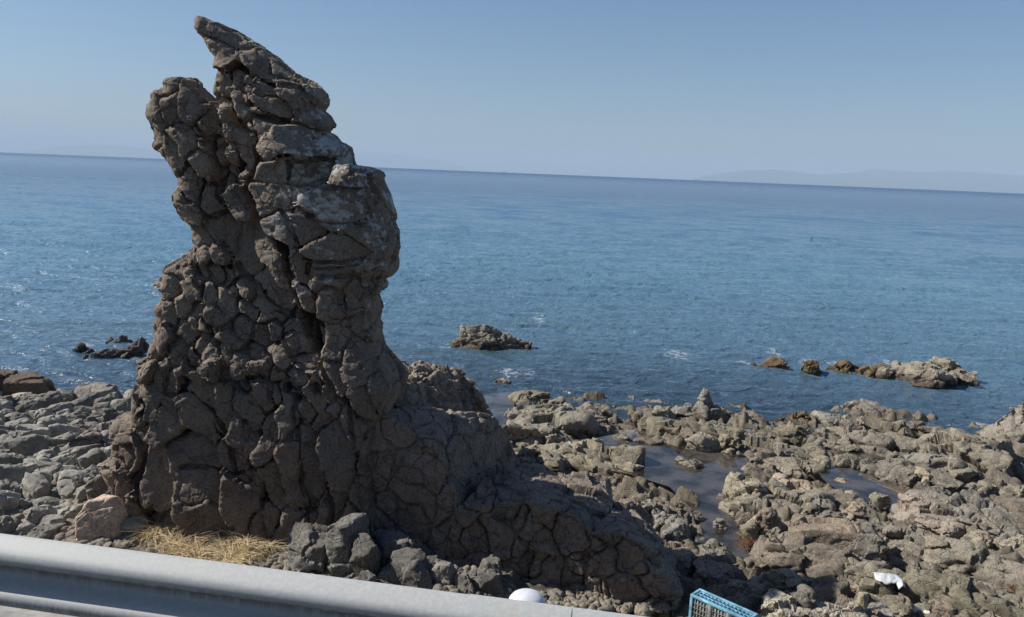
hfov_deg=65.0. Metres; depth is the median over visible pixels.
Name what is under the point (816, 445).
shore rock
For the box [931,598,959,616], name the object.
shore stone
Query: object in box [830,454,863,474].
shore rock
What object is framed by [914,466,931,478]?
shore rock
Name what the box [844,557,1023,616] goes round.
rock outcrop
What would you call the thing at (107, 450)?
beach stone
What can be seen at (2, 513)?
beach stone
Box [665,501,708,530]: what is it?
shore rock
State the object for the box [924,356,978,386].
sea rock
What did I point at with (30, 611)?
sea wall
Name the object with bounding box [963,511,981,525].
shore stone
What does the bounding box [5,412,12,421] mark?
beach stone
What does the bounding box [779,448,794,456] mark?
shore stone
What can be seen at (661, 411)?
shore rock
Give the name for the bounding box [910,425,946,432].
shore rock
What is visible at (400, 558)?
fallen block
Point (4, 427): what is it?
beach stone
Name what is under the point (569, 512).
rock ridge
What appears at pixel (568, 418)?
rock outcrop
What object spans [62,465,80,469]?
beach stone
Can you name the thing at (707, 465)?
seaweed
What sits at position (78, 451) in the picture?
beach stone
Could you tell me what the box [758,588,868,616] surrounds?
shore rock
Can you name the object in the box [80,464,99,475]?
beach stone
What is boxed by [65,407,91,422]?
beach stone
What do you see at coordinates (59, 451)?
beach stone
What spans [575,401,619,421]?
shore rock
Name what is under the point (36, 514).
beach stone
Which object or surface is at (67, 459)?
beach stone
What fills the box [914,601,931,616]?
shore rock
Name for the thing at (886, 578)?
plastic bag
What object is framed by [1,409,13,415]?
beach stone
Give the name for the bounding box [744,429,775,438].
shore rock
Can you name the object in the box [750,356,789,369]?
sea rock
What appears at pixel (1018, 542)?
shore rock
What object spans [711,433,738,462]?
shore rock
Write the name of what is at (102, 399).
beach stone
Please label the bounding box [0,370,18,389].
boulder
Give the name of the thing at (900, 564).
shore rock
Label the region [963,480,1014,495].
shore rock
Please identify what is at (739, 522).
shore stone
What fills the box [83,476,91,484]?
beach stone
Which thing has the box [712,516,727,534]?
shore rock
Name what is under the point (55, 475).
beach stone
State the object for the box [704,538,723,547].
shore rock
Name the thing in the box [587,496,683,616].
rock ridge
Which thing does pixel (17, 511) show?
beach stone
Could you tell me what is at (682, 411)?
shore rock
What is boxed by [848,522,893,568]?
shore rock
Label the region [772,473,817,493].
shore rock
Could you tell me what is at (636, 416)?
shore rock
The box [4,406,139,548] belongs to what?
pebbles
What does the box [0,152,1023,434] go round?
sea
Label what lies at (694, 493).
shore ground
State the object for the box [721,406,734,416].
shore rock
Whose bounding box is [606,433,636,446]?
shore rock
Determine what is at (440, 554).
fallen block
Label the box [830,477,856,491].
shore rock
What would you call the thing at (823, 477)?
shore rock
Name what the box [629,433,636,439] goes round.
shore stone
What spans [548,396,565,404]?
shore rock
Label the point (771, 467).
shore rock
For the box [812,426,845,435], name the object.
shore rock
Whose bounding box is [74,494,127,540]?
boulder
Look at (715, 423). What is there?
shore rock
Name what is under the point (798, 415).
shore rock
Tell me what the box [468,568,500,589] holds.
fallen block
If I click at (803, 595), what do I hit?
shore stone
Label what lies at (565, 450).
shore rock
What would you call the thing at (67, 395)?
beach stone
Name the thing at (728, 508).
rock outcrop
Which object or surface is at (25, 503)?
beach stone
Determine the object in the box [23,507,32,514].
beach stone
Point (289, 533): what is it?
fallen block
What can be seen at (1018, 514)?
shore rock
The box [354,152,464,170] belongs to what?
hills
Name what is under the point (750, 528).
shore rock
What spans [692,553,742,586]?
shore rock
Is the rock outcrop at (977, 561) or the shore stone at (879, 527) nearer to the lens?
the rock outcrop at (977, 561)
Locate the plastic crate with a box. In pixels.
[689,588,757,616]
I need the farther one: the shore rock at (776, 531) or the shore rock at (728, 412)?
the shore rock at (728, 412)
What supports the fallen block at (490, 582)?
on the shore ground at (694, 493)
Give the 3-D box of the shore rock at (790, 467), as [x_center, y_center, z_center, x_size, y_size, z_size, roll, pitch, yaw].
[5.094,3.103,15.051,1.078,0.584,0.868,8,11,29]
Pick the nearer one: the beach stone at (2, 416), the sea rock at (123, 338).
the beach stone at (2, 416)
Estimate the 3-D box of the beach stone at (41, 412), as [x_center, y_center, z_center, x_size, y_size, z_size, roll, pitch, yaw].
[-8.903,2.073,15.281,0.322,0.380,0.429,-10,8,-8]
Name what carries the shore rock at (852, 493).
on the shore ground at (694, 493)
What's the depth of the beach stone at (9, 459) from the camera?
12.07 m
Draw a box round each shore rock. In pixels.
[84,474,110,499]
[481,378,550,402]
[501,408,526,424]
[502,422,571,448]
[507,390,553,409]
[515,447,537,464]
[535,448,570,474]
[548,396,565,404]
[561,441,573,455]
[574,432,590,440]
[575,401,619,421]
[591,437,602,443]
[592,414,612,426]
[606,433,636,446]
[623,405,653,427]
[633,437,673,454]
[641,499,667,532]
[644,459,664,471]
[651,405,675,419]
[660,514,691,542]
[663,403,692,417]
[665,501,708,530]
[666,541,693,576]
[673,434,691,443]
[674,456,705,476]
[684,432,718,459]
[691,388,727,423]
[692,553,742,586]
[696,545,739,566]
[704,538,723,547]
[706,420,731,428]
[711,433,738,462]
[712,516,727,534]
[715,471,767,505]
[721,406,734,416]
[727,576,764,608]
[735,444,756,452]
[736,511,756,516]
[737,519,759,546]
[738,463,776,473]
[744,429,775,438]
[746,542,764,568]
[747,512,785,535]
[756,568,811,591]
[758,527,781,538]
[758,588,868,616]
[762,456,810,481]
[767,435,788,443]
[771,420,810,444]
[772,411,817,422]
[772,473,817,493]
[787,515,864,548]
[801,439,824,452]
[805,464,833,482]
[810,410,840,425]
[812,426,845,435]
[815,437,867,458]
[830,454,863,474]
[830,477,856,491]
[834,415,868,429]
[839,501,866,522]
[844,398,885,414]
[845,490,857,498]
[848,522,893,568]
[850,581,882,600]
[857,592,868,610]
[860,458,925,491]
[866,517,892,526]
[867,601,912,616]
[868,420,921,438]
[868,492,890,514]
[884,432,942,454]
[886,451,967,469]
[891,512,931,529]
[892,491,965,538]
[892,557,944,573]
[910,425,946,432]
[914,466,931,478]
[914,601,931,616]
[921,476,928,484]
[924,534,950,569]
[935,465,982,482]
[944,434,1015,463]
[960,529,995,551]
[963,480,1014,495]
[973,580,1013,597]
[980,402,1023,442]
[991,501,1007,510]
[998,483,1023,497]
[998,535,1023,549]
[1001,594,1023,608]
[1010,511,1023,518]
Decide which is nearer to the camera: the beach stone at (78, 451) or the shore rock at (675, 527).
the shore rock at (675, 527)
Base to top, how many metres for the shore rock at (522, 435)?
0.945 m
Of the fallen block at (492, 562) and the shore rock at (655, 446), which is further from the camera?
the shore rock at (655, 446)
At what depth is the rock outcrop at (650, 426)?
16.61 m
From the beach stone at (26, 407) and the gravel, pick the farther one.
the beach stone at (26, 407)
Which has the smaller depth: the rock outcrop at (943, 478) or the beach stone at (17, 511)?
the beach stone at (17, 511)
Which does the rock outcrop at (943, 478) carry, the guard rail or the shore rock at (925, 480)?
the shore rock at (925, 480)
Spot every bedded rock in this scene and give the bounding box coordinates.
[63,420,113,448]
[83,407,128,428]
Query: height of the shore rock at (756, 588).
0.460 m
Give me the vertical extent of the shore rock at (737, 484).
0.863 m
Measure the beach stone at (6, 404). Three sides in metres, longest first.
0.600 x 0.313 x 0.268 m
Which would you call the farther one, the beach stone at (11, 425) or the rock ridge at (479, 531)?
the beach stone at (11, 425)
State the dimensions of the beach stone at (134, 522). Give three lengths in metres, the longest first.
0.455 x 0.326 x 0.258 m
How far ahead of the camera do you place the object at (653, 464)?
15.05 m
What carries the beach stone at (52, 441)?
on the shore ground at (694, 493)
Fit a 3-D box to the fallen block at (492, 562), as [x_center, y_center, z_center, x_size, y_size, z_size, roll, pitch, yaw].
[-0.229,3.025,9.253,0.301,0.322,0.219,16,11,37]
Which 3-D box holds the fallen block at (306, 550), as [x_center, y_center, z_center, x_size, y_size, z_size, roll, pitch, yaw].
[-2.325,2.935,9.422,0.629,0.909,0.552,2,10,0]
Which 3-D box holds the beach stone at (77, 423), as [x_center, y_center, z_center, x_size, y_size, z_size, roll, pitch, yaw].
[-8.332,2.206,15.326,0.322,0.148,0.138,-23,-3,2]
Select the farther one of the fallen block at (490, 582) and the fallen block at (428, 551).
the fallen block at (428, 551)
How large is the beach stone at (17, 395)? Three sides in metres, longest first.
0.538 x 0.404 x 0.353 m
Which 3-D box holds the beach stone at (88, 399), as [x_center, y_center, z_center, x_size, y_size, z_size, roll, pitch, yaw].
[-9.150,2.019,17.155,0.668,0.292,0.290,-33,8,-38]
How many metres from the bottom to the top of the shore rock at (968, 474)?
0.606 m
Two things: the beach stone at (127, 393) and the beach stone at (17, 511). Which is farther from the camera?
the beach stone at (127, 393)
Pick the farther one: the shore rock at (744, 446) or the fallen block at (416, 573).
the shore rock at (744, 446)
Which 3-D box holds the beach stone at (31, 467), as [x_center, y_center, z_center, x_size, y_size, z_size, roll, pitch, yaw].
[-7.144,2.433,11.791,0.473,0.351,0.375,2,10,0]
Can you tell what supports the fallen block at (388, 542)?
on the shore ground at (694, 493)
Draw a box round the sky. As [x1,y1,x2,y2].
[0,0,1023,179]
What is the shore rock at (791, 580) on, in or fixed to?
on the shore ground at (694, 493)
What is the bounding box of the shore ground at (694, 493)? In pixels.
[28,391,1023,616]
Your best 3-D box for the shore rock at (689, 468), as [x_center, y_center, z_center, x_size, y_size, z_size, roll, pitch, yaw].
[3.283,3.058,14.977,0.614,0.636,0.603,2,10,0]
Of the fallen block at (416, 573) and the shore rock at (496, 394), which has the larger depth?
the shore rock at (496, 394)
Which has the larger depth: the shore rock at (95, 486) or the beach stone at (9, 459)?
the beach stone at (9, 459)
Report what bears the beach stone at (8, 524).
on the shore ground at (694, 493)
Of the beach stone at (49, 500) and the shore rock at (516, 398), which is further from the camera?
the shore rock at (516, 398)
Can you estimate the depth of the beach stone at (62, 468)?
12.01 m
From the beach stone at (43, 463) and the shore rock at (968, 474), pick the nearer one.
the beach stone at (43, 463)
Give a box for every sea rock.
[72,342,95,353]
[82,345,144,359]
[104,335,133,343]
[127,336,148,351]
[449,324,531,350]
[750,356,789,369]
[799,360,821,375]
[825,360,858,373]
[853,364,890,377]
[875,360,957,388]
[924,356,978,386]
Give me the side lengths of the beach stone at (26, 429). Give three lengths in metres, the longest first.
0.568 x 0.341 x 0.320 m
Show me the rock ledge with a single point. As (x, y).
(432, 467)
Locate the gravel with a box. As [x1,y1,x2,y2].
[139,530,676,616]
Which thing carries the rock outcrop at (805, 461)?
on the shore ground at (694, 493)
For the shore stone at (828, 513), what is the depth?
12.36 m
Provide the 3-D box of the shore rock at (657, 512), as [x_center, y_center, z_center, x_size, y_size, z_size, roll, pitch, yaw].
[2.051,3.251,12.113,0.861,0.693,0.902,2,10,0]
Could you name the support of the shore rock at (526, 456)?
on the shore ground at (694, 493)
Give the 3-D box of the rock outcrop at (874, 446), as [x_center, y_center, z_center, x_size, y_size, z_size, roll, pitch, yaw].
[7.338,2.979,16.343,2.376,0.993,0.875,8,11,31]
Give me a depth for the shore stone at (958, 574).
10.04 m
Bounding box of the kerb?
[0,609,49,616]
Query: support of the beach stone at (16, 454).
on the shore ground at (694, 493)
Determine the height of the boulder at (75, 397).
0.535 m
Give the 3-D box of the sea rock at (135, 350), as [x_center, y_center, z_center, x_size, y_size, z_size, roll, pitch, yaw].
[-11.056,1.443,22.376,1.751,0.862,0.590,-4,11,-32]
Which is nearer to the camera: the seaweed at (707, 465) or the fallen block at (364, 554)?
the fallen block at (364, 554)
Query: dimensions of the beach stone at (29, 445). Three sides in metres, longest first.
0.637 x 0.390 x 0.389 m
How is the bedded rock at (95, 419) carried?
on the shore ground at (694, 493)
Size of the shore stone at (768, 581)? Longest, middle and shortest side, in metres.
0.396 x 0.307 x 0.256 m
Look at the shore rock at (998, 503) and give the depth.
13.42 m
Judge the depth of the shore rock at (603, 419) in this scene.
17.30 m
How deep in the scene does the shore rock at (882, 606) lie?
9.20 m
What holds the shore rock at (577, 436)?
on the shore ground at (694, 493)
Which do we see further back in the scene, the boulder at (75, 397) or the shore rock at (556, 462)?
the boulder at (75, 397)
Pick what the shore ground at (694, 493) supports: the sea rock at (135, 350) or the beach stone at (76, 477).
the beach stone at (76, 477)
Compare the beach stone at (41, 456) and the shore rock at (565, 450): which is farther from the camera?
the shore rock at (565, 450)
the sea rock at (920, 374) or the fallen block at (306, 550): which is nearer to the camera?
the fallen block at (306, 550)
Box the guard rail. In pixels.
[0,533,644,616]
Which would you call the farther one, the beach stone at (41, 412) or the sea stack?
the beach stone at (41, 412)
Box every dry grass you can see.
[115,513,287,564]
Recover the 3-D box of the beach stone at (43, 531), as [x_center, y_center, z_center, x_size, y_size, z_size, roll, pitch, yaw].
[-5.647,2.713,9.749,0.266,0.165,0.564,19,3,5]
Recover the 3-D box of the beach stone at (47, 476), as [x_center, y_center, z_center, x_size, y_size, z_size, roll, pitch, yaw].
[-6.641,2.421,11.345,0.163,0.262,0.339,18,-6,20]
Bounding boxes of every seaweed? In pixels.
[610,467,658,479]
[685,454,742,473]
[728,523,757,549]
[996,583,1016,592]
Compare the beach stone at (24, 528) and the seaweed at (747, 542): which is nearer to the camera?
the beach stone at (24, 528)
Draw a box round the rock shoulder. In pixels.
[394,360,492,415]
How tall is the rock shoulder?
2.768 m
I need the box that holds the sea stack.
[98,16,408,546]
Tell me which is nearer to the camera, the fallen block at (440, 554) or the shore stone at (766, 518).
the fallen block at (440, 554)
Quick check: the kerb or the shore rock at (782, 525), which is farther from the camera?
the shore rock at (782, 525)
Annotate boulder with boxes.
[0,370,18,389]
[0,395,14,406]
[1,371,56,395]
[13,394,38,406]
[63,390,77,400]
[74,382,121,397]
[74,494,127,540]
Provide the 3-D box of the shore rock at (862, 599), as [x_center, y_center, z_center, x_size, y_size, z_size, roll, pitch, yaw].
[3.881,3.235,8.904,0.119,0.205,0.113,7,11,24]
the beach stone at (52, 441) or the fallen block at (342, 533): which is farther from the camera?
the beach stone at (52, 441)
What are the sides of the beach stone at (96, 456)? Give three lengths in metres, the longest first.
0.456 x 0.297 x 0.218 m
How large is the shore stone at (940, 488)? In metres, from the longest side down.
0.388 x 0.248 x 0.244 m
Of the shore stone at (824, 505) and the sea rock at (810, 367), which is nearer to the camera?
the shore stone at (824, 505)
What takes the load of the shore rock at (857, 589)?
on the shore ground at (694, 493)
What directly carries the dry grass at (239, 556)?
on the shore ground at (694, 493)
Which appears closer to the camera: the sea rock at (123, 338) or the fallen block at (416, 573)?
the fallen block at (416, 573)
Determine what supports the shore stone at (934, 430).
on the shore ground at (694, 493)
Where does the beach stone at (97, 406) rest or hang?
on the shore ground at (694, 493)
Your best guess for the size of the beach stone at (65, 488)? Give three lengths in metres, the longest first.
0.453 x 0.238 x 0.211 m
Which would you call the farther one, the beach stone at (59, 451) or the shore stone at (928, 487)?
the shore stone at (928, 487)
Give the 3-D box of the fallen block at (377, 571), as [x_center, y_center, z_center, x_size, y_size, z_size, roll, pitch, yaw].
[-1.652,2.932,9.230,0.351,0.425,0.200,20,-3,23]
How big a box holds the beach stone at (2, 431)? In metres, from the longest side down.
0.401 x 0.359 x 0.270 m
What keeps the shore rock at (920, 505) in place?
on the shore ground at (694, 493)
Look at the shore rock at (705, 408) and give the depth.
18.38 m
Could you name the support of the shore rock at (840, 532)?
on the shore ground at (694, 493)
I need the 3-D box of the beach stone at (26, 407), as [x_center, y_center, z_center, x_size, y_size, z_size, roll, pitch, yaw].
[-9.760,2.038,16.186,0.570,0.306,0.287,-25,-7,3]
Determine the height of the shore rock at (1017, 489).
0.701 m
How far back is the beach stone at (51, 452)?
12.67 m
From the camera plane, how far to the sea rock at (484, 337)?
25.16 m
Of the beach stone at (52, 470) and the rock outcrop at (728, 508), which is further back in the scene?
the rock outcrop at (728, 508)
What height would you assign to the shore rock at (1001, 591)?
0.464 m
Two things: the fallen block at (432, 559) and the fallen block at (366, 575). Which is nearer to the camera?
the fallen block at (366, 575)
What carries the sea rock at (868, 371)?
in the sea
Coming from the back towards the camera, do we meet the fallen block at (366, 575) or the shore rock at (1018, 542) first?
the shore rock at (1018, 542)
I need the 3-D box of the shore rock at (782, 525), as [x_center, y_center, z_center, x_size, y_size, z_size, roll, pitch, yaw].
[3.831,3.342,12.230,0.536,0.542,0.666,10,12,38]
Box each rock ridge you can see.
[450,463,545,579]
[529,469,614,590]
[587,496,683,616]
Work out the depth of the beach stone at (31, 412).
15.86 m
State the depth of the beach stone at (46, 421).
14.71 m
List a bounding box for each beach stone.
[0,399,13,409]
[0,410,5,422]
[0,425,7,429]
[0,428,7,434]
[0,434,16,448]
[0,452,26,457]
[0,454,25,464]
[0,464,26,483]
[0,479,21,493]
[0,489,21,510]
[0,507,4,515]
[0,515,22,533]
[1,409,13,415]
[3,434,48,456]
[4,417,33,430]
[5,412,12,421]
[9,411,33,421]
[11,508,24,515]
[12,392,32,397]
[12,400,40,413]
[14,424,51,436]
[15,522,36,534]
[18,498,32,509]
[19,462,39,472]
[20,472,51,500]
[23,457,61,469]
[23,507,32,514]
[26,504,57,524]
[26,522,65,538]
[28,410,37,416]
[32,466,59,474]
[32,496,60,505]
[33,408,52,423]
[33,449,56,457]
[34,391,62,407]
[34,471,52,484]
[36,454,48,458]
[37,414,67,426]
[39,514,66,524]
[43,435,56,446]
[47,423,79,436]
[48,401,73,412]
[51,453,76,464]
[53,432,79,444]
[53,471,60,480]
[55,449,66,453]
[56,388,73,401]
[56,409,70,414]
[56,469,89,487]
[56,479,76,499]
[57,445,91,457]
[57,503,83,518]
[59,467,76,471]
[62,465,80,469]
[63,435,80,449]
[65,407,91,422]
[70,419,84,426]
[71,392,98,407]
[73,485,87,502]
[74,406,93,410]
[76,448,107,467]
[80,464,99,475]
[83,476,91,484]
[93,397,110,404]
[93,402,110,410]
[100,446,110,456]
[105,392,118,400]
[110,398,130,411]
[119,513,149,533]
[121,389,132,398]
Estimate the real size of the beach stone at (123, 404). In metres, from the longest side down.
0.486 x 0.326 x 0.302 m
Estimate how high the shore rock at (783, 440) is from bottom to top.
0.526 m
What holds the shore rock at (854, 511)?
on the shore ground at (694, 493)
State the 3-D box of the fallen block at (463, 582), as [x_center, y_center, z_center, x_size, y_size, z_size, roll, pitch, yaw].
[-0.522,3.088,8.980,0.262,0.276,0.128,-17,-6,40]
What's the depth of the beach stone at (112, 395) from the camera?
17.59 m
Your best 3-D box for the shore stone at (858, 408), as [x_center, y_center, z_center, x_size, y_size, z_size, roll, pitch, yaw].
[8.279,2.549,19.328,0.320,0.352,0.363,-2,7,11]
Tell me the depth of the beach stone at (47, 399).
16.64 m
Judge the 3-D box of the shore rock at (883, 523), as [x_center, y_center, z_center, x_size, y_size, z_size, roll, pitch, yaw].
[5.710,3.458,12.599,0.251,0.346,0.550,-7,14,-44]
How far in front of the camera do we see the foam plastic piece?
9.21 m
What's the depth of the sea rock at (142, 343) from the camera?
23.02 m
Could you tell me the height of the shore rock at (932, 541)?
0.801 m
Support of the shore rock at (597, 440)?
on the shore ground at (694, 493)
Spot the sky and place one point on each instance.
(656, 89)
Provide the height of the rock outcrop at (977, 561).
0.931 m
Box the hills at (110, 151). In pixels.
[19,145,164,158]
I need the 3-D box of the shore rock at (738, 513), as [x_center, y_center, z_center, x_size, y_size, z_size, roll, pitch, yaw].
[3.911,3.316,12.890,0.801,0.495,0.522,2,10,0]
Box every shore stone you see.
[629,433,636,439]
[736,519,745,526]
[749,457,764,464]
[756,507,778,537]
[759,573,782,593]
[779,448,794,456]
[785,584,818,608]
[790,437,799,445]
[803,503,820,516]
[817,510,843,517]
[819,504,828,507]
[849,407,862,413]
[873,522,883,532]
[881,593,913,616]
[905,558,921,572]
[906,420,925,431]
[923,484,935,490]
[930,427,938,432]
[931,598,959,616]
[932,485,951,495]
[944,571,966,577]
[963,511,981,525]
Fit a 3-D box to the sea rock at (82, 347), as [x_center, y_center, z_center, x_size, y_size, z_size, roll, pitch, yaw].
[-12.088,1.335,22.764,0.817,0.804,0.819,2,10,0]
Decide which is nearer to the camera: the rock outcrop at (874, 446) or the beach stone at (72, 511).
the beach stone at (72, 511)
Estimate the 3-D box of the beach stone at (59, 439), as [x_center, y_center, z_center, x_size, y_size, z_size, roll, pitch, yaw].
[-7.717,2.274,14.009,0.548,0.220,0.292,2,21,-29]
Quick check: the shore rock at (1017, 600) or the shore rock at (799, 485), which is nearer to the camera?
the shore rock at (1017, 600)
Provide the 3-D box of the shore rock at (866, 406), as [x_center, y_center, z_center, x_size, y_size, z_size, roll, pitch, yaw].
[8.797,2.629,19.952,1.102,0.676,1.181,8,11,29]
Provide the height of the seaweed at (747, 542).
0.243 m
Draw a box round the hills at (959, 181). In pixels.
[693,169,1023,193]
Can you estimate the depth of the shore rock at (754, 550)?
10.62 m
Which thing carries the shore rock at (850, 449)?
on the shore ground at (694, 493)
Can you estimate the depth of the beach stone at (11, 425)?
14.58 m
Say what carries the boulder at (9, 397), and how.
on the shore ground at (694, 493)
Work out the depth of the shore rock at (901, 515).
12.71 m
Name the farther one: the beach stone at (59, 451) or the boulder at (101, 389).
the boulder at (101, 389)
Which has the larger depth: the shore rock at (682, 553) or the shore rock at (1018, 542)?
the shore rock at (1018, 542)
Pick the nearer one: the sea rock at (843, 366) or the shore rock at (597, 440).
the shore rock at (597, 440)
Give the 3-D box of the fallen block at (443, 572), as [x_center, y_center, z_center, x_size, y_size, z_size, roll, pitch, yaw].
[-0.804,3.121,9.133,0.361,0.570,0.283,5,10,16]
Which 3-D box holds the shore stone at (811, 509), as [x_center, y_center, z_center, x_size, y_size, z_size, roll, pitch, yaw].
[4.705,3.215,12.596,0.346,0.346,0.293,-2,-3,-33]
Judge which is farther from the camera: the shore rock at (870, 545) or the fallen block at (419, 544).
the shore rock at (870, 545)
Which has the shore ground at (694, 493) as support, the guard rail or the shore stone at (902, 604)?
the shore stone at (902, 604)
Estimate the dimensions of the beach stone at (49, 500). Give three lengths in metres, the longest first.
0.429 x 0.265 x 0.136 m
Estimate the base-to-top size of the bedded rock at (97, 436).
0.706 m
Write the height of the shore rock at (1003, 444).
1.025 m
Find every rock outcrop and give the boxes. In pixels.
[513,400,611,438]
[537,439,646,482]
[637,415,745,445]
[715,477,835,520]
[733,435,831,480]
[746,531,862,584]
[816,427,917,460]
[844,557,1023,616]
[877,456,964,493]
[881,525,1023,593]
[887,489,1022,549]
[918,427,1021,480]
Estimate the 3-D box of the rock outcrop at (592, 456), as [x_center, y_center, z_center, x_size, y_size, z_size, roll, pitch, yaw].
[1.433,2.917,15.096,2.171,0.892,1.265,5,10,16]
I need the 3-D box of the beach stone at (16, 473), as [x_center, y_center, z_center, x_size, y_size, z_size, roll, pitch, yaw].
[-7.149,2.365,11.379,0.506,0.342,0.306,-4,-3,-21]
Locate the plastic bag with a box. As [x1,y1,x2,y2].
[872,572,905,588]
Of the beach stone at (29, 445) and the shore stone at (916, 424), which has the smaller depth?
the beach stone at (29, 445)
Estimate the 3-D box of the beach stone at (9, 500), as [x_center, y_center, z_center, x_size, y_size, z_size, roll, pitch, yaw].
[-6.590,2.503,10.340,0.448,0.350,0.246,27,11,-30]
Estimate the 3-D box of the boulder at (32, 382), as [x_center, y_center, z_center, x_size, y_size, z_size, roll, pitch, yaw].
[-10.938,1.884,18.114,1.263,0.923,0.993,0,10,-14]
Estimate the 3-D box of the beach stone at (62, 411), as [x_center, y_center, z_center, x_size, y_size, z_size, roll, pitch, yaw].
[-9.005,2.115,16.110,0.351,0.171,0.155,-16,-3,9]
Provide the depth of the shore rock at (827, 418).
18.60 m
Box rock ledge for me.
[370,406,518,557]
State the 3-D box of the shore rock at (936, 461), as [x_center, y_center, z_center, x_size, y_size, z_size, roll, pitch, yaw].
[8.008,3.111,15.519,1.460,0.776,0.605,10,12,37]
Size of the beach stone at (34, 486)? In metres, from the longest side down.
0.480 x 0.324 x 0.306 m
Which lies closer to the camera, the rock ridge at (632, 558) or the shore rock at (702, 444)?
the rock ridge at (632, 558)
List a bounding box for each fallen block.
[285,520,300,544]
[288,522,327,573]
[325,513,369,578]
[348,533,380,575]
[357,570,376,581]
[372,528,416,566]
[375,549,380,575]
[376,559,431,584]
[389,547,427,585]
[401,559,432,589]
[415,538,423,551]
[422,543,431,555]
[427,555,438,565]
[429,559,456,584]
[431,550,444,559]
[454,572,474,593]
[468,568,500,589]
[478,554,502,581]
[479,572,503,594]
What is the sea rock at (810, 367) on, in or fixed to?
in the sea
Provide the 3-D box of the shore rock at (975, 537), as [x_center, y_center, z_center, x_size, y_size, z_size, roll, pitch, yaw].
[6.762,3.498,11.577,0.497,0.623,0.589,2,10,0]
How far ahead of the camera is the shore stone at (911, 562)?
10.27 m
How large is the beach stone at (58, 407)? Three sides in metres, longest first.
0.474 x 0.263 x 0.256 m
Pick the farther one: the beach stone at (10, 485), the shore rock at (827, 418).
the shore rock at (827, 418)
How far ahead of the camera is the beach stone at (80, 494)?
10.67 m
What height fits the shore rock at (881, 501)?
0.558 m
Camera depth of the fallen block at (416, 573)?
8.93 m
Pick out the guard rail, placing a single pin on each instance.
(63, 577)
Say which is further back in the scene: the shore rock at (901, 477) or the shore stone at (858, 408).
the shore stone at (858, 408)
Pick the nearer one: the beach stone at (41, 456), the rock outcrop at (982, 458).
the beach stone at (41, 456)
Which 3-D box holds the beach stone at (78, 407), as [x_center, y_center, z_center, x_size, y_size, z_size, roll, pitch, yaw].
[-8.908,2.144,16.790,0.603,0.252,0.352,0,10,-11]
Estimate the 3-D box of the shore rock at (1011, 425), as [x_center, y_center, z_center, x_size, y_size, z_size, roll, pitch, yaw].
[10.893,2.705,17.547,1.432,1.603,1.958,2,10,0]
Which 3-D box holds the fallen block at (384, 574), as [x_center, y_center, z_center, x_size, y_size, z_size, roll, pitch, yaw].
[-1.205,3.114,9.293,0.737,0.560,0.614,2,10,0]
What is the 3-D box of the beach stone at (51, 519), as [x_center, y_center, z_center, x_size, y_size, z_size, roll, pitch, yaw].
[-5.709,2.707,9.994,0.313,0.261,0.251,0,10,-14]
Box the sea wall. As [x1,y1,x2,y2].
[0,606,75,616]
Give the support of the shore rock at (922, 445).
on the shore ground at (694, 493)
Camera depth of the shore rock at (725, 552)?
10.63 m
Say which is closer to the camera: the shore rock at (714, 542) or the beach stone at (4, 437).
the shore rock at (714, 542)
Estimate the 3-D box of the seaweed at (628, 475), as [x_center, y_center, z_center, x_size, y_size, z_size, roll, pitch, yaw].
[2.267,2.972,14.572,1.252,0.127,0.614,-4,12,-34]
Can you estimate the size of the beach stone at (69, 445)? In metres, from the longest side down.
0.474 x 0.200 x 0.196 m
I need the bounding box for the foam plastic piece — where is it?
[913,605,919,612]
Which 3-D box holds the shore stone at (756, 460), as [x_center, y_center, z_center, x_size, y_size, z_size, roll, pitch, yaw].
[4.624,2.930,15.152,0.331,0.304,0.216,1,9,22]
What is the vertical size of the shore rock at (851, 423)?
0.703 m
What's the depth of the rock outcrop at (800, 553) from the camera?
10.16 m
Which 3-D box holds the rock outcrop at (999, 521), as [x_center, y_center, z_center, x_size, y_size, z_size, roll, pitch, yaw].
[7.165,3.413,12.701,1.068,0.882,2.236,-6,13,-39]
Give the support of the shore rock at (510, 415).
on the shore ground at (694, 493)
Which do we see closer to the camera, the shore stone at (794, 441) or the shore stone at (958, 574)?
the shore stone at (958, 574)
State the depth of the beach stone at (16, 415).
15.26 m
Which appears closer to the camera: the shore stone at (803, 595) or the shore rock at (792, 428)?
the shore stone at (803, 595)
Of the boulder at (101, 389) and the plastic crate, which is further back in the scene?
the boulder at (101, 389)
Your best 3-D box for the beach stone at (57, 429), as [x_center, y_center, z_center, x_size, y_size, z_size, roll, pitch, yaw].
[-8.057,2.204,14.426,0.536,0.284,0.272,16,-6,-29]
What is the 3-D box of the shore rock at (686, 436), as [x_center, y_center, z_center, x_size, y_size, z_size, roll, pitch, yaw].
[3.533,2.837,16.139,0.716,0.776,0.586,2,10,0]

